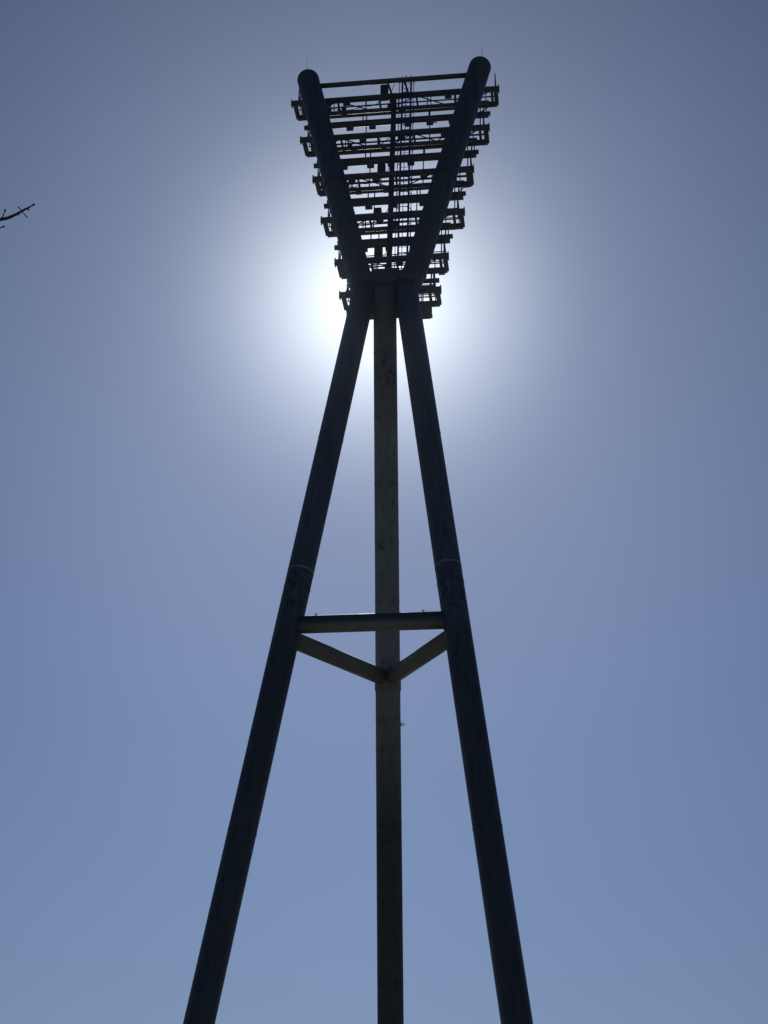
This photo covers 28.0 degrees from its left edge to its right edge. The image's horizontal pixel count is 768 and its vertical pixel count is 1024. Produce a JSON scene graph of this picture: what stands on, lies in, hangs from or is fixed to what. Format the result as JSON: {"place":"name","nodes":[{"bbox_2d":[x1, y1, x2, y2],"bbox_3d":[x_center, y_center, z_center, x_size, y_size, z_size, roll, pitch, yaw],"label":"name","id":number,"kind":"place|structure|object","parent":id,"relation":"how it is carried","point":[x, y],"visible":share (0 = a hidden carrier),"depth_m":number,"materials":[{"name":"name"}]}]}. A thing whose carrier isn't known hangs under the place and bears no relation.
{"place":"outdoors","nodes":[
{"label":"outdoors","id":0,"kind":"place"},
{"bbox_2d":[0,204,34,227],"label":"tree branch","id":1,"kind":"object","parent":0,"point":[2,218],"visible":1,"depth_m":4.20,"materials":[{"name":"brown plant"}]},
{"bbox_2d":[0,0,767,1023],"label":"sky","id":2,"kind":"structure","parent":0,"point":[173,316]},
{"bbox_2d":[373,286,403,1023],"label":"central support column","id":3,"kind":"structure","parent":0,"point":[390,1003],"depth_m":60.54,"materials":[{"name":"black metal"}]},
{"label":"ground","id":4,"kind":"structure","parent":0,"visible":0},
{"bbox_2d":[183,56,532,1023],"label":"tower legs","id":5,"kind":"object","parent":4,"relation":"on","point":[405,282],"visible":1,"depth_m":57.14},
{"bbox_2d":[297,610,444,633],"bbox_3d":[-0.445,4.022,56.645,6.207,0.760,0.660,-2,-28,7],"label":"horizontal crossbeam","id":6,"kind":"object","parent":5,"relation":"attached to","point":[430,620],"visible":0.79,"depth_m":56.36,"materials":[{"name":"black metal"}]},
{"bbox_2d":[287,559,461,691],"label":"braces","id":7,"kind":"object","parent":5,"relation":"attached to","point":[392,677],"visible":0.73,"depth_m":58.55,"materials":[{"name":"black metal"}]},
{"bbox_2d":[291,73,499,319],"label":"gantry beams","id":8,"kind":"structure","parent":5,"relation":"attached to","point":[368,202],"depth_m":72.22,"materials":[{"name":"black metal"}]},
{"bbox_2d":[327,84,418,267],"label":"gantry cabinets","id":9,"kind":"object","parent":8,"relation":"attached to","point":[381,167],"visible":0.55,"depth_m":71.15,"materials":[{"name":"black metal"}]},
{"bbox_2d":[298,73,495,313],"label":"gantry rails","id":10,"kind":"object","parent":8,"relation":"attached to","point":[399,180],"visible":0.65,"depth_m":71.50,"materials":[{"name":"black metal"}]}
]}

